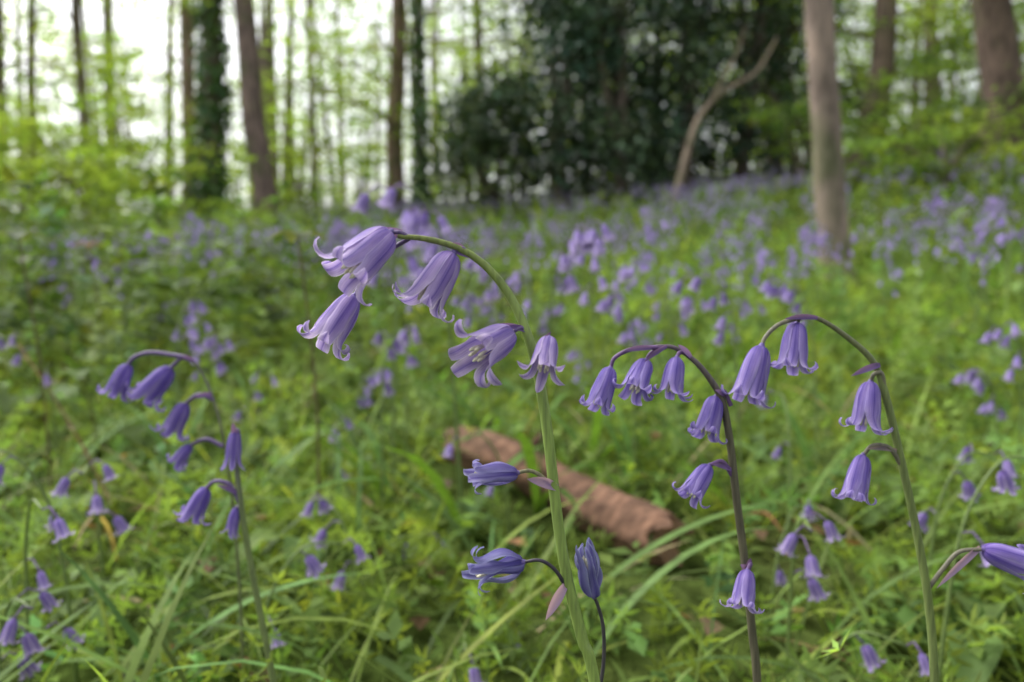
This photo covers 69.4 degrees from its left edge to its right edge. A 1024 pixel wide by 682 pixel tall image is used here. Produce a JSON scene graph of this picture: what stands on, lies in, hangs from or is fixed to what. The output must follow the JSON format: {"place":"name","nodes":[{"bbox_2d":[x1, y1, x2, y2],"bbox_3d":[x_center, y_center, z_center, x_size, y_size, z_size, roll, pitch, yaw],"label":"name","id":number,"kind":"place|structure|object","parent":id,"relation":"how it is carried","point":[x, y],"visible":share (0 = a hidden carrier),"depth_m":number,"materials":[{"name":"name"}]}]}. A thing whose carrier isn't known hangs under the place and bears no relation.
{"place":"outdoors","nodes":[
{"label":"outdoors","id":0,"kind":"place"},
{"bbox_2d":[0,152,1023,681],"bbox_3d":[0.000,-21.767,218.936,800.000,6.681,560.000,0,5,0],"label":"ground","id":1,"kind":"structure","parent":0,"point":[688,592],"depth_m":0.79,"materials":[{"name":"green plant"}]},
{"bbox_2d":[0,230,52,498],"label":"sycamore seedling","id":2,"kind":"object","parent":1,"relation":"on","point":[20,237],"visible":0.94,"depth_m":0.92,"materials":[{"name":"green plant"}]},
{"bbox_2d":[0,51,80,240],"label":"beech sapling","id":3,"kind":"object","parent":1,"relation":"on","point":[42,141],"visible":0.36,"depth_m":8.97,"materials":[{"name":"green plant"}]},
{"bbox_2d":[6,104,130,214],"bbox_3d":[-12.970,-4.643,19.306,6.078,3.174,5.000,0,5,0],"label":"beech sapling","id":4,"kind":"object","parent":1,"relation":"on","point":[40,147],"visible":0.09,"depth_m":19.64,"materials":[{"name":"green plant"}]},
{"bbox_2d":[18,344,123,531],"bbox_3d":[-0.579,0.119,0.983,0.291,0.217,0.050,4,6,35],"label":"bramble cane","id":5,"kind":"object","parent":1,"relation":"on","point":[70,425],"visible":0.81,"depth_m":0.97,"materials":[{"name":"green plant"}]},
{"bbox_2d":[52,368,105,454],"bbox_3d":[-0.703,0.121,1.206,0.058,0.150,0.058,1,5,16],"label":"sycamore seedling","id":6,"kind":"object","parent":1,"relation":"on","point":[77,375],"visible":0.9,"depth_m":1.20,"materials":[{"name":"green plant"}]},
{"bbox_2d":[4,0,159,218],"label":"beech tree","id":7,"kind":"object","parent":1,"relation":"on","point":[33,90],"visible":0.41,"depth_m":16.79,"materials":[{"name":"green plant"}]},
{"bbox_2d":[0,0,174,218],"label":"beech tree","id":8,"kind":"object","parent":1,"relation":"on","point":[3,84],"visible":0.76,"depth_m":14.77,"materials":[{"name":"green plant"}]},
{"bbox_2d":[74,242,104,373],"bbox_3d":[-0.917,-0.044,1.616,0.043,0.342,0.046,1,5,16],"label":"sycamore seedling","id":9,"kind":"object","parent":1,"relation":"on","point":[88,245],"visible":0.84,"depth_m":1.61,"materials":[{"name":"green plant"}]},
{"bbox_2d":[0,110,183,228],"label":"beech sapling","id":10,"kind":"object","parent":1,"relation":"on","point":[47,149],"visible":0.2,"depth_m":13.74,"materials":[{"name":"green plant"}]},
{"bbox_2d":[0,0,189,216],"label":"beech tree","id":11,"kind":"object","parent":1,"relation":"on","point":[75,17],"visible":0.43,"depth_m":15.77,"materials":[{"name":"green plant"}]},
{"bbox_2d":[0,91,192,220],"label":"beech sapling","id":12,"kind":"object","parent":1,"relation":"on","point":[22,141],"visible":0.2,"depth_m":12.75,"materials":[{"name":"green plant"}]},
{"bbox_2d":[0,148,204,242],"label":"beech sapling","id":13,"kind":"object","parent":1,"relation":"on","point":[53,180],"visible":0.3,"depth_m":8.82,"materials":[{"name":"green plant"}]},
{"bbox_2d":[39,84,195,221],"bbox_3d":[-9.827,-4.989,19.177,4.586,3.763,6.136,-2,5,-19],"label":"beech sapling","id":14,"kind":"object","parent":1,"relation":"on","point":[170,158],"visible":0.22,"depth_m":19.57,"materials":[{"name":"green plant"}]},
{"bbox_2d":[4,0,241,219],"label":"beech tree","id":15,"kind":"object","parent":1,"relation":"on","point":[106,17],"visible":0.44,"depth_m":21.47,"materials":[{"name":"green plant"}]},
{"bbox_2d":[1,26,249,217],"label":"beech sapling","id":16,"kind":"object","parent":1,"relation":"on","point":[140,106],"visible":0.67,"depth_m":12.37,"materials":[{"name":"green plant"}]},
{"bbox_2d":[0,92,252,236],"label":"beech sapling","id":17,"kind":"object","parent":1,"relation":"on","point":[72,156],"visible":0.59,"depth_m":9.36,"materials":[{"name":"green plant"}]},
{"bbox_2d":[63,140,272,240],"bbox_3d":[-5.207,-2.220,11.061,2.754,1.742,3.293,-4,6,-35],"label":"beech sapling","id":18,"kind":"object","parent":1,"relation":"on","point":[200,168],"visible":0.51,"depth_m":10.73,"materials":[{"name":"green plant"}]},
{"bbox_2d":[96,350,244,681],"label":"bluebell","id":19,"kind":"object","parent":1,"relation":"on","point":[154,385],"visible":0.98,"depth_m":0.46,"materials":[{"name":"purple plant"}]},
{"bbox_2d":[40,0,329,222],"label":"beech tree","id":20,"kind":"object","parent":1,"relation":"on","point":[187,54],"visible":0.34,"depth_m":18.64,"materials":[{"name":"green plant"}]},
{"bbox_2d":[180,0,236,235],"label":"ivy covered tree","id":21,"kind":"object","parent":1,"relation":"on","point":[211,71],"visible":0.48,"depth_m":13.20,"materials":[{"name":"green plant"}]},
{"bbox_2d":[141,91,279,211],"bbox_3d":[-7.136,-4.253,17.434,3.364,2.797,3.782,3,6,33],"label":"beech sapling","id":22,"kind":"object","parent":1,"relation":"on","point":[237,190],"visible":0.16,"depth_m":17.24,"materials":[{"name":"green plant"}]},
{"bbox_2d":[0,156,424,345],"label":"dogs mercury","id":23,"kind":"object","parent":1,"relation":"on","point":[235,265],"visible":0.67,"depth_m":2.17,"materials":[{"name":"green plant"}]},
{"bbox_2d":[173,423,276,681],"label":"bluebell","id":24,"kind":"object","parent":1,"relation":"on","point":[195,507],"visible":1,"depth_m":0.40,"materials":[{"name":"purple plant"}]},
{"bbox_2d":[116,0,372,232],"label":"beech tree","id":25,"kind":"object","parent":1,"relation":"on","point":[263,181],"visible":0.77,"depth_m":12.71,"materials":[{"name":"brown plant"}]},
{"bbox_2d":[178,0,407,211],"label":"beech tree","id":26,"kind":"object","parent":1,"relation":"on","point":[307,13],"visible":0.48,"depth_m":23.53,"materials":[{"name":"green plant"}]},
{"bbox_2d":[265,230,328,528],"bbox_3d":[-0.232,0.057,0.815,0.049,0.354,0.049,1,5,16],"label":"sycamore seedling","id":27,"kind":"object","parent":1,"relation":"on","point":[291,236],"visible":0.91,"depth_m":0.82,"materials":[{"name":"green plant"}]},
{"bbox_2d":[226,0,388,215],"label":"beech sapling","id":28,"kind":"object","parent":1,"relation":"on","point":[276,132],"visible":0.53,"depth_m":18.83,"materials":[{"name":"green plant"}]},
{"bbox_2d":[225,102,395,217],"bbox_3d":[-4.088,-3.489,14.906,3.636,2.328,2.636,0,5,0],"label":"beech sapling","id":29,"kind":"object","parent":1,"relation":"on","point":[292,176],"visible":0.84,"depth_m":14.82,"materials":[{"name":"green plant"}]},
{"bbox_2d":[305,74,446,212],"bbox_3d":[-2.962,-4.314,16.910,3.162,3.069,3.743,0,5,0],"label":"beech sapling","id":30,"kind":"object","parent":1,"relation":"on","point":[366,163],"visible":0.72,"depth_m":16.54,"materials":[{"name":"green plant"}]},
{"bbox_2d":[231,0,543,216],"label":"beech tree","id":31,"kind":"object","parent":1,"relation":"on","point":[396,96],"visible":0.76,"depth_m":16.61,"materials":[{"name":"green plant"}]},
{"bbox_2d":[331,0,509,214],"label":"ivy covered tree","id":32,"kind":"object","parent":1,"relation":"on","point":[418,91],"visible":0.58,"depth_m":15.76,"materials":[{"name":"green plant"}]},
{"bbox_2d":[379,96,481,209],"bbox_3d":[-1.868,-4.536,17.805,2.504,3.046,3.084,0,5,0],"label":"beech sapling","id":33,"kind":"object","parent":1,"relation":"on","point":[408,135],"visible":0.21,"depth_m":17.78,"materials":[{"name":"green plant"}]},
{"bbox_2d":[297,226,605,681],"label":"bluebell","id":34,"kind":"object","parent":1,"relation":"on","point":[362,258],"visible":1,"depth_m":0.23,"materials":[{"name":"purple plant"}]},
{"bbox_2d":[370,0,541,204],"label":"beech sapling","id":35,"kind":"object","parent":1,"relation":"on","point":[448,55],"visible":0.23,"depth_m":19.02,"materials":[{"name":"green plant"}]},
{"bbox_2d":[372,0,542,208],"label":"beech tree","id":36,"kind":"object","parent":1,"relation":"on","point":[476,44],"visible":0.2,"depth_m":20.57,"materials":[{"name":"green plant"}]},
{"bbox_2d":[11,307,941,531],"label":"fallen twigs","id":37,"kind":"object","parent":1,"relation":"on","point":[752,513],"visible":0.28,"depth_m":1.34,"materials":[{"name":"brown wood"}]},
{"bbox_2d":[399,55,577,217],"bbox_3d":[-0.328,-3.894,14.991,3.666,3.458,3.314,-2,5,-21],"label":"holly tree","id":38,"kind":"object","parent":1,"relation":"on","point":[476,132],"visible":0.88,"depth_m":14.43,"materials":[{"name":"green plant"}]},
{"bbox_2d":[437,0,579,198],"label":"beech sapling","id":39,"kind":"object","parent":1,"relation":"on","point":[480,52],"visible":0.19,"depth_m":16.60,"materials":[{"name":"green plant"}]},
{"bbox_2d":[0,216,1023,681],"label":"goosegrass","id":40,"kind":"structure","parent":1,"relation":"on","point":[370,598],"depth_m":0.96,"materials":[{"name":"green plant"}]},
{"bbox_2d":[0,145,1023,681],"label":"undergrowth","id":41,"kind":"object","parent":1,"relation":"on","point":[904,615],"visible":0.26,"depth_m":1.75,"materials":[{"name":"green plant"}]},
{"bbox_2d":[0,182,1023,681],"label":"bluebell patch","id":42,"kind":"object","parent":1,"relation":"on","point":[414,220],"visible":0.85,"depth_m":0.89,"materials":[{"name":"purple plant"}]},
{"bbox_2d":[0,378,1023,681],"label":"dock leaves","id":43,"kind":"object","parent":1,"relation":"on","point":[992,646],"visible":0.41,"depth_m":0.91,"materials":[{"name":"green plant"}]},
{"bbox_2d":[1,144,1023,381],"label":"bluebell drift","id":44,"kind":"object","parent":1,"relation":"on","point":[644,257],"visible":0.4,"depth_m":3.46,"materials":[{"name":"purple plant"}]},
{"bbox_2d":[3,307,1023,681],"bbox_3d":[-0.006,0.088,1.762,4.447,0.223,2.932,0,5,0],"label":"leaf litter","id":45,"kind":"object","parent":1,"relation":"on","point":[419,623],"visible":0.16,"depth_m":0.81,"materials":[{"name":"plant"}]},
{"bbox_2d":[4,0,1023,218],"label":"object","id":46,"kind":"object","parent":1,"relation":"on","point":[267,37],"visible":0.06,"depth_m":30.47,"materials":[{"name":"green plant"}]},
{"bbox_2d":[474,0,637,209],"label":"holly tree","id":47,"kind":"object","parent":1,"relation":"on","point":[561,185],"visible":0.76,"depth_m":14.05,"materials":[{"name":"green plant"}]},
{"bbox_2d":[443,426,695,565],"bbox_3d":[0.045,0.167,0.923,0.071,0.110,0.444,-4,6,-35],"label":"fallen log","id":48,"kind":"object","parent":1,"relation":"on","point":[629,520],"visible":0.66,"depth_m":0.82,"materials":[{"name":"brown wood"}]},
{"bbox_2d":[484,0,675,204],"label":"holly tree","id":49,"kind":"object","parent":1,"relation":"on","point":[541,60],"visible":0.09,"depth_m":15.69,"materials":[{"name":"green plant"}]},
{"bbox_2d":[506,0,717,207],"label":"holly tree","id":50,"kind":"object","parent":1,"relation":"on","point":[610,111],"visible":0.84,"depth_m":13.53,"materials":[{"name":"green plant"}]},
{"bbox_2d":[547,0,769,193],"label":"holly tree","id":51,"kind":"object","parent":1,"relation":"on","point":[709,130],"visible":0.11,"depth_m":15.51,"materials":[{"name":"green plant"}]},
{"bbox_2d":[579,344,764,681],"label":"bluebell","id":52,"kind":"object","parent":1,"relation":"on","point":[714,411],"visible":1,"depth_m":0.28,"materials":[{"name":"purple plant"}]},
{"bbox_2d":[600,0,784,195],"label":"holly tree","id":53,"kind":"object","parent":1,"relation":"on","point":[682,27],"visible":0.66,"depth_m":13.87,"materials":[{"name":"green plant"}]},
{"bbox_2d":[669,27,777,210],"bbox_3d":[3.432,-3.442,11.596,2.034,2.918,0.437,-2,5,-20],"label":"dead branch","id":54,"kind":"object","parent":1,"relation":"on","point":[715,97],"visible":0.95,"depth_m":11.53,"materials":[{"name":"brown wood"}]},
{"bbox_2d":[648,0,810,189],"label":"holly tree","id":55,"kind":"object","parent":1,"relation":"on","point":[760,39],"visible":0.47,"depth_m":14.52,"materials":[{"name":"green plant"}]},
{"bbox_2d":[661,0,843,178],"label":"sycamore tree","id":56,"kind":"object","parent":1,"relation":"on","point":[773,162],"visible":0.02,"depth_m":16.70,"materials":[{"name":"green plant"}]},
{"bbox_2d":[708,0,845,142],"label":"hazel bush","id":57,"kind":"object","parent":1,"relation":"on","point":[740,59],"visible":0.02,"depth_m":19.79,"materials":[{"name":"green plant"}]},
{"bbox_2d":[713,0,871,179],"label":"holly tree","id":58,"kind":"object","parent":1,"relation":"on","point":[783,72],"visible":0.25,"depth_m":15.47,"materials":[{"name":"green plant"}]},
{"bbox_2d":[731,43,915,191],"bbox_3d":[4.934,-3.523,12.107,2.555,2.257,3.393,4,6,39],"label":"hazel bush","id":59,"kind":"object","parent":1,"relation":"on","point":[805,166],"visible":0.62,"depth_m":11.92,"materials":[{"name":"green plant"}]},
{"bbox_2d":[726,0,933,154],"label":"hazel bush","id":60,"kind":"object","parent":1,"relation":"on","point":[862,42],"visible":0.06,"depth_m":17.07,"materials":[{"name":"green plant"}]},
{"bbox_2d":[804,0,857,291],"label":"sycamore tree","id":61,"kind":"object","parent":1,"relation":"on","point":[830,204],"visible":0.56,"depth_m":3.92,"materials":[{"name":"brown plant"}]},
{"bbox_2d":[731,7,949,166],"bbox_3d":[6.513,-5.106,14.745,4.371,3.472,3.912,0,5,0],"label":"hazel bush","id":62,"kind":"object","parent":1,"relation":"on","point":[853,70],"visible":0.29,"depth_m":14.66,"materials":[{"name":"green plant"}]},
{"bbox_2d":[734,0,970,181],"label":"sycamore tree","id":63,"kind":"object","parent":1,"relation":"on","point":[883,55],"visible":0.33,"depth_m":12.69,"materials":[{"name":"brown plant"}]},
{"bbox_2d":[721,314,1023,681],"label":"bluebell","id":64,"kind":"object","parent":1,"relation":"on","point":[751,381],"visible":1,"depth_m":0.29,"materials":[{"name":"purple plant"}]},
{"bbox_2d":[835,0,976,150],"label":"sycamore tree","id":65,"kind":"object","parent":1,"relation":"on","point":[928,46],"visible":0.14,"depth_m":18.63,"materials":[{"name":"green plant"}]},
{"bbox_2d":[835,0,977,136],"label":"hazel bush","id":66,"kind":"object","parent":1,"relation":"on","point":[905,42],"visible":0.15,"depth_m":19.36,"materials":[{"name":"green plant"}]},
{"bbox_2d":[801,96,1023,197],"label":"hazel bush","id":67,"kind":"object","parent":1,"relation":"on","point":[918,167],"visible":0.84,"depth_m":8.46,"materials":[{"name":"green plant"}]},
{"bbox_2d":[840,99,1003,189],"bbox_3d":[5.614,-2.669,10.399,2.340,1.295,2.649,4,6,40],"label":"hazel bush","id":68,"kind":"object","parent":1,"relation":"on","point":[874,118],"visible":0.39,"depth_m":10.01,"materials":[{"name":"green plant"}]},
{"bbox_2d":[836,1,1023,152],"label":"hazel bush","id":69,"kind":"object","parent":1,"relation":"on","point":[942,93],"visible":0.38,"depth_m":12.55,"materials":[{"name":"green plant"}]},
{"bbox_2d":[900,0,960,11],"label":"sycamore tree","id":70,"kind":"object","parent":1,"relation":"on","point":[904,4],"visible":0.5,"depth_m":13.98,"materials":[{"name":"green plant"}]},
{"bbox_2d":[855,0,1023,119],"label":"hazel bush","id":71,"kind":"object","parent":1,"relation":"on","point":[956,48],"visible":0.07,"depth_m":18.12,"materials":[{"name":"green plant"}]},
{"bbox_2d":[860,0,1023,171],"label":"hazel bush","id":72,"kind":"object","parent":1,"relation":"on","point":[954,66],"visible":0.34,"depth_m":10.81,"materials":[{"name":"green plant"}]},
{"bbox_2d":[894,0,1023,180],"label":"sycamore tree","id":73,"kind":"object","parent":1,"relation":"on","point":[996,39],"visible":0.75,"depth_m":9.21,"materials":[{"name":"brown plant"}]},
{"bbox_2d":[908,0,1023,133],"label":"hazel bush","id":74,"kind":"object","parent":1,"relation":"on","point":[955,45],"visible":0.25,"depth_m":12.08,"materials":[{"name":"green plant"}]},
{"bbox_2d":[944,64,1023,183],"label":"hazel bush","id":75,"kind":"object","parent":1,"relation":"on","point":[1021,134],"visible":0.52,"depth_m":8.78,"materials":[{"name":"green plant"}]},
{"bbox_2d":[4,0,1023,218],"label":"sky","id":76,"kind":"structure","parent":0,"point":[90,3],"materials":[{"name":"white"}]}
]}

